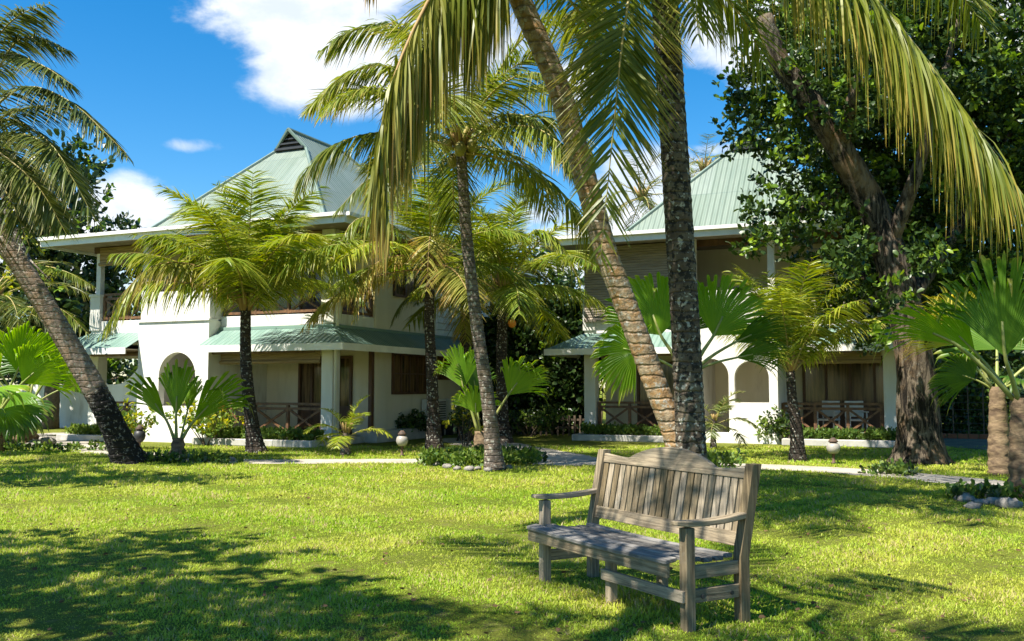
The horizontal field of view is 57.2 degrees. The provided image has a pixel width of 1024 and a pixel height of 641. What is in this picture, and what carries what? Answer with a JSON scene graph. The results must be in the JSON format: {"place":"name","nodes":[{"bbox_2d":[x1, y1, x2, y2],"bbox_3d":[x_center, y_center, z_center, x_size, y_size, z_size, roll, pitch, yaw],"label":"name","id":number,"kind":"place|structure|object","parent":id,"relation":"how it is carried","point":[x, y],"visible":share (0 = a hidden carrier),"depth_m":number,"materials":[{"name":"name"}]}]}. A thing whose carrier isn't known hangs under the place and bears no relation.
{"place":"outdoors","nodes":[
{"label":"outdoors","id":0,"kind":"place"},
{"bbox_2d":[38,432,66,435],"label":"path","id":1,"kind":"structure","parent":0,"point":[40,434],"depth_m":29.27,"materials":[{"name":"white concrete"}]},
{"bbox_2d":[0,0,1021,387],"label":"sky","id":2,"kind":"structure","parent":0,"point":[196,93],"materials":[{"name":"blue"}]},
{"bbox_2d":[0,389,1023,640],"bbox_3d":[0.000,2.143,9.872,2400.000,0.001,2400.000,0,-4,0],"label":"ground","id":3,"kind":"structure","parent":0,"point":[488,623],"depth_m":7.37,"materials":[{"name":"green plant"}]},
{"bbox_2d":[0,175,61,295],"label":"coconut palm","id":4,"kind":"object","parent":3,"relation":"on","point":[23,248],"visible":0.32,"depth_m":24.59,"materials":[{"name":"green plant"}]},
{"bbox_2d":[29,439,43,444],"bbox_3d":[-11.926,3.082,23.533,0.346,0.228,0.318,-1,-4,12],"label":"pale stone","id":5,"kind":"object","parent":3,"relation":"on","point":[36,440],"visible":0.41,"depth_m":23.46,"materials":[{"name":"grey stone"}]},
{"bbox_2d":[0,321,77,451],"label":"fan palm","id":6,"kind":"object","parent":3,"relation":"on","point":[23,357],"visible":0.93,"depth_m":20.98,"materials":[{"name":"green plant"}]},
{"bbox_2d":[0,328,81,443],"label":"fan palm","id":7,"kind":"object","parent":3,"relation":"on","point":[25,437],"visible":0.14,"depth_m":23.17,"materials":[{"name":"green plant"}]},
{"bbox_2d":[39,437,56,444],"bbox_3d":[-11.813,3.091,23.894,0.360,0.266,0.406,-4,-5,41],"label":"pale stone","id":8,"kind":"object","parent":3,"relation":"on","point":[45,439],"visible":0.49,"depth_m":23.83,"materials":[{"name":"grey stone"}]},
{"bbox_2d":[0,259,98,384],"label":"coconut palm","id":9,"kind":"object","parent":3,"relation":"on","point":[19,305],"visible":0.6,"depth_m":26.32,"materials":[{"name":"green plant"}]},
{"bbox_2d":[0,369,137,427],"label":"garden wall","id":10,"kind":"structure","parent":3,"relation":"on","point":[77,413],"depth_m":33.69,"materials":[{"name":"white paint"}]},
{"bbox_2d":[0,266,138,384],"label":"tree","id":11,"kind":"object","parent":3,"relation":"on","point":[117,366],"visible":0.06,"depth_m":50.61,"materials":[{"name":"green plant"}]},
{"bbox_2d":[0,128,142,428],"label":"tree","id":12,"kind":"object","parent":3,"relation":"on","point":[74,304],"visible":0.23,"depth_m":32.99,"materials":[{"name":"green plant"}]},
{"bbox_2d":[0,2,147,463],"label":"coconut palm","id":13,"kind":"object","parent":3,"relation":"on","point":[122,444],"visible":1,"depth_m":17.01,"materials":[{"name":"green plant"}]},
{"bbox_2d":[56,434,103,441],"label":"planter kerb","id":14,"kind":"structure","parent":3,"relation":"on","point":[73,437],"depth_m":25.33,"materials":[{"name":"concrete"}]},
{"bbox_2d":[64,422,132,434],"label":"hedge","id":15,"kind":"object","parent":14,"relation":"on","point":[87,429],"visible":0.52,"depth_m":25.61,"materials":[{"name":"green plant"}]},
{"bbox_2d":[101,398,158,436],"bbox_3d":[-8.935,2.424,22.021,1.434,1.234,0.839,-1,-4,10],"label":"shrub","id":16,"kind":"object","parent":3,"relation":"on","point":[131,424],"visible":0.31,"depth_m":21.96,"materials":[{"name":"green plant"}]},
{"bbox_2d":[133,425,145,446],"bbox_3d":[-8.244,2.617,20.773,0.260,0.616,0.260,0,-4,0],"label":"garden lamp","id":17,"kind":"object","parent":3,"relation":"on","point":[139,435],"visible":0.77,"depth_m":20.71,"materials":[{"name":"metal"}]},
{"bbox_2d":[124,359,254,454],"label":"fan palm","id":18,"kind":"object","parent":3,"relation":"on","point":[179,389],"visible":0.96,"depth_m":19.06,"materials":[{"name":"green plant"}]},
{"bbox_2d":[162,395,243,444],"bbox_3d":[-7.641,2.506,23.564,2.062,1.296,1.602,2,-5,-25],"label":"shrub","id":19,"kind":"object","parent":3,"relation":"on","point":[226,421],"visible":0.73,"depth_m":23.42,"materials":[{"name":"green plant"}]},
{"bbox_2d":[97,170,370,452],"bbox_3d":[-5.877,-0.022,21.118,5.716,6.016,5.582,0,-4,0],"label":"coconut palm","id":20,"kind":"object","parent":3,"relation":"on","point":[248,273],"visible":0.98,"depth_m":20.21,"materials":[{"name":"green plant"}]},
{"bbox_2d":[192,437,331,447],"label":"planter kerb","id":21,"kind":"structure","parent":3,"relation":"on","point":[269,443],"depth_m":22.84,"materials":[{"name":"concrete"}]},
{"bbox_2d":[204,425,325,440],"bbox_3d":[-6.238,2.862,23.532,3.516,0.496,0.928,-2,-4,23],"label":"hedge","id":22,"kind":"object","parent":3,"relation":"on","point":[270,433],"visible":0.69,"depth_m":23.10,"materials":[{"name":"green plant"}]},
{"bbox_2d":[37,128,539,445],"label":"guest house","id":23,"kind":"structure","parent":3,"relation":"on","point":[341,365],"depth_m":25.59,"materials":[{"name":"paint"}]},
{"bbox_2d":[158,266,184,291],"bbox_3d":[-10.142,-0.655,28.228,1.300,2.090,0.100,-2,-4,23],"label":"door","id":24,"kind":"structure","parent":23,"relation":"in","point":[163,288],"depth_m":28.42,"materials":[{"name":"brown wood"}]},
{"bbox_2d":[297,356,352,433],"bbox_3d":[-5.149,2.048,25.865,1.750,2.120,0.100,-2,-4,23],"label":"door","id":25,"kind":"structure","parent":23,"relation":"in","point":[309,374],"depth_m":25.97,"materials":[{"name":"brown wood"}]},
{"bbox_2d":[299,256,353,314],"bbox_3d":[-5.149,-0.810,26.070,1.750,2.090,0.100,-2,-4,23],"label":"door","id":26,"kind":"structure","parent":23,"relation":"in","point":[307,306],"depth_m":26.20,"materials":[{"name":"brown wood"}]},
{"bbox_2d":[391,353,425,393],"bbox_3d":[-2.957,1.529,26.938,0.100,1.170,1.900,-2,-4,23],"label":"window","id":27,"kind":"structure","parent":23,"relation":"in","point":[408,371],"depth_m":26.88,"materials":[{"name":"brown wood"}]},
{"bbox_2d":[393,250,425,300],"bbox_3d":[-2.936,-1.276,27.183,0.100,1.300,1.900,-2,-4,23],"label":"window","id":28,"kind":"structure","parent":23,"relation":"in","point":[402,291],"depth_m":26.80,"materials":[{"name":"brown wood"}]},
{"bbox_2d":[422,399,445,435],"bbox_3d":[-2.306,2.882,27.839,0.345,1.100,0.950,-2,-4,23],"label":"air conditioner","id":29,"kind":"object","parent":23,"relation":"attached to","point":[442,406],"visible":0.36,"depth_m":27.95,"materials":[{"name":"metal"}]},
{"bbox_2d":[437,356,453,379],"bbox_3d":[-1.921,1.485,29.333,0.100,0.740,1.700,-2,-4,23],"label":"window","id":30,"kind":"structure","parent":23,"relation":"in","point":[440,377],"depth_m":28.83,"materials":[{"name":"brown wood"}]},
{"bbox_2d":[444,398,460,434],"bbox_3d":[-1.768,2.970,29.073,0.345,1.100,0.950,-2,-4,23],"label":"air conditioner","id":31,"kind":"object","parent":23,"relation":"attached to","point":[449,428],"visible":0.17,"depth_m":28.65,"materials":[{"name":"metal"}]},
{"bbox_2d":[302,395,391,454],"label":"coconut palm","id":32,"kind":"object","parent":3,"relation":"on","point":[344,436],"visible":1,"depth_m":20.16,"materials":[{"name":"green plant"}]},
{"bbox_2d":[396,430,407,455],"bbox_3d":[-2.312,2.581,19.732,0.260,0.538,0.260,0,-4,0],"label":"garden lamp","id":33,"kind":"object","parent":3,"relation":"on","point":[401,440],"visible":0.96,"depth_m":19.67,"materials":[{"name":"glass"}]},
{"bbox_2d":[395,408,445,431],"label":"shrub","id":34,"kind":"object","parent":3,"relation":"on","point":[411,420],"visible":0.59,"depth_m":26.28,"materials":[{"name":"green plant"}]},
{"bbox_2d":[300,140,541,448],"bbox_3d":[-2.198,-0.651,22.231,5.962,7.364,6.170,0,-4,0],"label":"coconut palm","id":35,"kind":"object","parent":3,"relation":"on","point":[431,253],"visible":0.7,"depth_m":21.62,"materials":[{"name":"green plant"}]},
{"bbox_2d":[432,461,440,465],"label":"clump stone","id":36,"kind":"object","parent":3,"relation":"on","point":[437,463],"visible":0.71,"depth_m":17.27,"materials":[{"name":"grey stone"}]},
{"bbox_2d":[291,11,596,470],"bbox_3d":[-0.943,-1.437,16.599,5.651,8.148,5.389,2,-5,-31],"label":"coconut palm","id":37,"kind":"object","parent":3,"relation":"on","point":[464,138],"visible":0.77,"depth_m":16.57,"materials":[{"name":"green plant"}]},
{"bbox_2d":[442,464,451,468],"bbox_3d":[-1.160,2.614,16.779,0.188,0.124,0.162,0,-4,-6],"label":"clump stone","id":38,"kind":"object","parent":3,"relation":"on","point":[446,466],"visible":0.68,"depth_m":16.73,"materials":[{"name":"grey stone"}]},
{"bbox_2d":[453,466,461,469],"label":"clump stone","id":39,"kind":"object","parent":3,"relation":"on","point":[457,468],"visible":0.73,"depth_m":16.37,"materials":[{"name":"grey stone"}]},
{"bbox_2d":[464,465,474,470],"bbox_3d":[-0.734,2.577,16.262,0.191,0.129,0.157,-2,-4,23],"label":"clump stone","id":40,"kind":"object","parent":3,"relation":"on","point":[469,468],"visible":0.75,"depth_m":16.21,"materials":[{"name":"grey stone"}]},
{"bbox_2d":[483,467,492,471],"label":"clump stone","id":41,"kind":"object","parent":3,"relation":"on","point":[488,469],"visible":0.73,"depth_m":16.04,"materials":[{"name":"grey stone"}]},
{"bbox_2d":[433,342,550,447],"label":"fan palm","id":42,"kind":"object","parent":3,"relation":"on","point":[463,374],"visible":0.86,"depth_m":20.32,"materials":[{"name":"green plant"}]},
{"bbox_2d":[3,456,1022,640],"bbox_3d":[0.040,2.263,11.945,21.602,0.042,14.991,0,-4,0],"label":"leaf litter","id":43,"kind":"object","parent":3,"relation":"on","point":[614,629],"visible":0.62,"depth_m":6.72,"materials":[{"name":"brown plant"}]},
{"bbox_2d":[3,439,1023,499],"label":"ground cover","id":44,"kind":"object","parent":3,"relation":"on","point":[474,455],"visible":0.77,"depth_m":17.15,"materials":[{"name":"green plant"}]},
{"bbox_2d":[443,230,603,387],"bbox_3d":[0.162,0.039,38.148,7.755,8.403,7.169,0,-4,0],"label":"tree","id":45,"kind":"object","parent":3,"relation":"on","point":[563,279],"visible":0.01,"depth_m":38.95,"materials":[{"name":"green plant"}]},
{"bbox_2d":[479,415,583,434],"bbox_3d":[0.650,3.171,28.381,3.800,0.600,0.070,0,-4,0],"label":"picket fence","id":46,"kind":"object","parent":3,"relation":"on","point":[568,427],"visible":0.28,"depth_m":28.35,"materials":[{"name":"brown wood"}]},
{"bbox_2d":[508,405,567,436],"bbox_3d":[0.600,2.971,27.686,2.216,0.961,1.151,-2,-5,25],"label":"shrub","id":47,"kind":"object","parent":3,"relation":"on","point":[540,420],"visible":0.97,"depth_m":27.57,"materials":[{"name":"green plant"}]},
{"bbox_2d":[472,281,604,434],"bbox_3d":[0.288,1.372,30.471,5.198,5.121,3.760,0,-4,0],"label":"hedge","id":48,"kind":"object","parent":3,"relation":"on","point":[565,391],"visible":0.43,"depth_m":29.15,"materials":[{"name":"green plant"}]},
{"bbox_2d":[530,267,605,395],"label":"tree","id":49,"kind":"object","parent":3,"relation":"on","point":[573,280],"depth_m":59.84,"materials":[{"name":"green plant"}]},
{"bbox_2d":[361,0,797,446],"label":"coconut palm","id":50,"kind":"object","parent":3,"relation":"on","point":[467,34],"visible":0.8,"depth_m":9.89,"materials":[{"name":"green plant"}]},
{"bbox_2d":[599,375,605,423],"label":"shrub","id":51,"kind":"object","parent":3,"relation":"on","point":[603,388],"visible":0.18,"depth_m":32.82,"materials":[{"name":"green plant"}]},
{"bbox_2d":[572,433,663,442],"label":"planter kerb","id":52,"kind":"structure","parent":3,"relation":"on","point":[614,438],"depth_m":25.06,"materials":[{"name":"concrete"}]},
{"bbox_2d":[577,421,661,435],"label":"hedge","id":53,"kind":"object","parent":3,"relation":"on","point":[610,429],"visible":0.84,"depth_m":25.36,"materials":[{"name":"green plant"}]},
{"bbox_2d":[569,148,693,230],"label":"coconut palm","id":54,"kind":"object","parent":3,"relation":"on","point":[649,204],"visible":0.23,"depth_m":44.37,"materials":[{"name":"green plant"}]},
{"bbox_2d":[527,447,761,631],"bbox_3d":[0.836,1.399,6.394,0.707,1.045,1.702,2,-5,-30],"label":"garden bench","id":55,"kind":"object","parent":3,"relation":"on","point":[688,496],"visible":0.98,"depth_m":6.21,"materials":[{"name":"brown wood"}]},
{"bbox_2d":[590,272,795,403],"bbox_3d":[2.575,0.858,13.365,2.885,3.063,0.801,-1,-4,9],"label":"fan palm","id":56,"kind":"object","parent":3,"relation":"on","point":[718,319],"visible":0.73,"depth_m":13.25,"materials":[{"name":"green plant"}]},
{"bbox_2d":[660,133,731,178],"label":"coconut palm","id":57,"kind":"object","parent":3,"relation":"on","point":[702,165],"visible":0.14,"depth_m":46.39,"materials":[{"name":"green plant"}]},
{"bbox_2d":[373,0,1023,458],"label":"coconut palm","id":58,"kind":"object","parent":3,"relation":"on","point":[629,74],"visible":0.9,"depth_m":9.68,"materials":[{"name":"green plant"}]},
{"bbox_2d":[704,390,759,448],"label":"coconut palm","id":59,"kind":"object","parent":3,"relation":"on","point":[718,409],"visible":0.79,"depth_m":22.19,"materials":[{"name":"green plant"}]},
{"bbox_2d":[539,128,935,443],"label":"guest house","id":60,"kind":"structure","parent":3,"relation":"on","point":[718,184],"depth_m":26.16,"materials":[{"name":"paint"}]},
{"bbox_2d":[637,362,673,427],"bbox_3d":[4.341,2.235,27.771,1.300,2.020,0.100,-2,-4,23],"label":"door","id":61,"kind":"structure","parent":60,"relation":"in","point":[668,371],"depth_m":27.86,"materials":[{"name":"brown wood"}]},
{"bbox_2d":[817,401,840,428],"bbox_3d":[8.376,2.587,24.859,0.510,0.920,0.490,-3,-5,38],"label":"porch chair","id":62,"kind":"object","parent":60,"relation":"on","point":[833,413],"visible":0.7,"depth_m":24.95,"materials":[{"name":"grey wood"}]},
{"bbox_2d":[802,356,884,431],"bbox_3d":[9.249,2.033,25.650,2.500,2.120,0.100,-2,-4,23],"label":"door","id":63,"kind":"structure","parent":60,"relation":"in","point":[843,382],"depth_m":25.72,"materials":[{"name":"brown wood"}]},
{"bbox_2d":[844,401,868,429],"bbox_3d":[9.020,2.567,24.580,0.510,0.920,0.490,0,-4,6],"label":"porch chair","id":64,"kind":"object","parent":60,"relation":"on","point":[860,413],"visible":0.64,"depth_m":24.78,"materials":[{"name":"grey wood"}]},
{"bbox_2d":[754,404,789,442],"bbox_3d":[6.749,2.655,23.956,1.049,1.048,0.908,-3,-5,39],"label":"shrub","id":65,"kind":"object","parent":3,"relation":"on","point":[771,426],"visible":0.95,"depth_m":23.82,"materials":[{"name":"green plant"}]},
{"bbox_2d":[702,255,888,461],"bbox_3d":[5.475,0.759,18.696,3.750,4.035,3.742,0,-4,0],"label":"coconut palm","id":66,"kind":"object","parent":3,"relation":"on","point":[797,310],"visible":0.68,"depth_m":18.12,"materials":[{"name":"green plant"}]},
{"bbox_2d":[576,0,1023,464],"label":"almond tree","id":67,"kind":"object","parent":3,"relation":"on","point":[864,200],"depth_m":18.15,"materials":[{"name":"green plant"}]},
{"bbox_2d":[826,438,839,463],"bbox_3d":[6.073,2.461,17.737,0.260,0.493,0.260,0,-4,0],"label":"garden lamp","id":68,"kind":"object","parent":3,"relation":"on","point":[833,447],"visible":1,"depth_m":17.67,"materials":[{"name":"glass"}]},
{"bbox_2d":[782,437,894,447],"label":"planter kerb","id":69,"kind":"structure","parent":3,"relation":"on","point":[856,443],"depth_m":22.72,"materials":[{"name":"concrete"}]},
{"bbox_2d":[786,424,896,440],"bbox_3d":[8.234,2.854,23.291,2.741,0.553,0.904,-2,-4,23],"label":"hedge","id":70,"kind":"object","parent":3,"relation":"on","point":[879,433],"visible":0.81,"depth_m":23.06,"materials":[{"name":"green plant"}]},
{"bbox_2d":[866,251,1023,498],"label":"fan palm","id":71,"kind":"object","parent":3,"relation":"on","point":[1003,333],"visible":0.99,"depth_m":12.24,"materials":[{"name":"green plant"}]},
{"bbox_2d":[900,286,1023,474],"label":"fan palm","id":72,"kind":"object","parent":3,"relation":"on","point":[964,368],"visible":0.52,"depth_m":15.70,"materials":[{"name":"green plant"}]},
{"bbox_2d":[954,492,974,501],"bbox_3d":[5.731,2.247,11.857,0.263,0.169,0.242,3,-5,-33],"label":"bed stone","id":73,"kind":"object","parent":3,"relation":"on","point":[966,496],"visible":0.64,"depth_m":11.78,"materials":[{"name":"grey stone"}]},
{"bbox_2d":[942,433,988,438],"bbox_3d":[12.836,3.261,26.425,3.760,0.140,0.180,-2,-4,23],"label":"brick edging","id":74,"kind":"object","parent":3,"relation":"on","point":[965,436],"visible":0.34,"depth_m":26.37,"materials":[{"name":"brown brick"}]},
{"bbox_2d":[963,501,981,508],"bbox_3d":[5.490,2.215,11.184,0.183,0.121,0.154,0,-4,-6],"label":"bed stone","id":75,"kind":"object","parent":3,"relation":"on","point":[971,505],"visible":0.72,"depth_m":11.14,"materials":[{"name":"grey stone"}]},
{"bbox_2d":[925,227,1023,419],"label":"tree","id":76,"kind":"object","parent":3,"relation":"on","point":[987,358],"depth_m":32.23,"materials":[{"name":"green plant"}]},
{"bbox_2d":[937,385,1013,433],"bbox_3d":[13.304,2.648,27.381,4.200,1.500,0.035,-2,-4,23],"label":"wire fence","id":77,"kind":"object","parent":3,"relation":"on","point":[968,416],"visible":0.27,"depth_m":27.35,"materials":[{"name":"grey metal"}]},
{"bbox_2d":[928,239,1023,413],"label":"tree","id":78,"kind":"object","parent":3,"relation":"on","point":[1012,359],"visible":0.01,"depth_m":39.17,"materials":[{"name":"green plant"}]},
{"bbox_2d":[936,359,1023,433],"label":"hedge","id":79,"kind":"object","parent":3,"relation":"on","point":[974,387],"visible":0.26,"depth_m":29.30,"materials":[{"name":"green plant"}]},
{"bbox_2d":[973,498,989,504],"bbox_3d":[5.755,2.237,11.508,0.201,0.107,0.141,-3,-5,36],"label":"bed stone","id":80,"kind":"object","parent":3,"relation":"on","point":[982,501],"visible":0.59,"depth_m":11.47,"materials":[{"name":"grey stone"}]},
{"bbox_2d":[985,497,998,504],"bbox_3d":[5.917,2.234,11.515,0.214,0.138,0.201,0,-4,4],"label":"bed stone","id":81,"kind":"object","parent":3,"relation":"on","point":[991,500],"visible":0.43,"depth_m":11.49,"materials":[{"name":"grey stone"}]},
{"bbox_2d":[964,352,1022,413],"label":"tree","id":82,"kind":"object","parent":3,"relation":"on","point":[1019,361],"depth_m":48.81,"materials":[{"name":"green plant"}]},
{"bbox_2d":[994,497,1022,509],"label":"bed stone","id":83,"kind":"object","parent":3,"relation":"on","point":[1005,503],"visible":0.67,"depth_m":11.10,"materials":[{"name":"grey stone"}]},
{"bbox_2d":[443,438,596,461],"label":"path","id":84,"kind":"structure","parent":0,"point":[555,455],"depth_m":20.40,"materials":[{"name":"grey concrete"}]},
{"bbox_2d":[442,399,483,445],"bbox_3d":[-1.207,2.524,23.204,1.146,1.197,0.662,-4,-6,42],"label":"shrub","id":85,"kind":"object","parent":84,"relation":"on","point":[457,418],"visible":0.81,"depth_m":23.16,"materials":[{"name":"green plant"}]},
{"bbox_2d":[390,221,556,440],"bbox_3d":[-1.076,0.233,25.810,4.610,6.107,4.738,0,-4,0],"label":"coconut palm","id":86,"kind":"object","parent":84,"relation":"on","point":[466,346],"visible":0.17,"depth_m":25.16,"materials":[{"name":"green plant"}]},
{"bbox_2d":[394,186,609,442],"bbox_3d":[-0.336,-0.118,24.597,6.004,6.644,6.954,0,-4,0],"label":"coconut palm","id":87,"kind":"object","parent":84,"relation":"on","point":[562,255],"visible":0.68,"depth_m":24.30,"materials":[{"name":"green plant"}]},
{"bbox_2d":[39,435,1004,485],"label":"path","id":88,"kind":"structure","parent":0,"point":[925,477],"depth_m":17.52,"materials":[{"name":"grey concrete"}]},
{"bbox_2d":[943,438,987,448],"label":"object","id":89,"kind":"structure","parent":0,"point":[978,443],"depth_m":24.11,"materials":[{"name":"grey concrete"}]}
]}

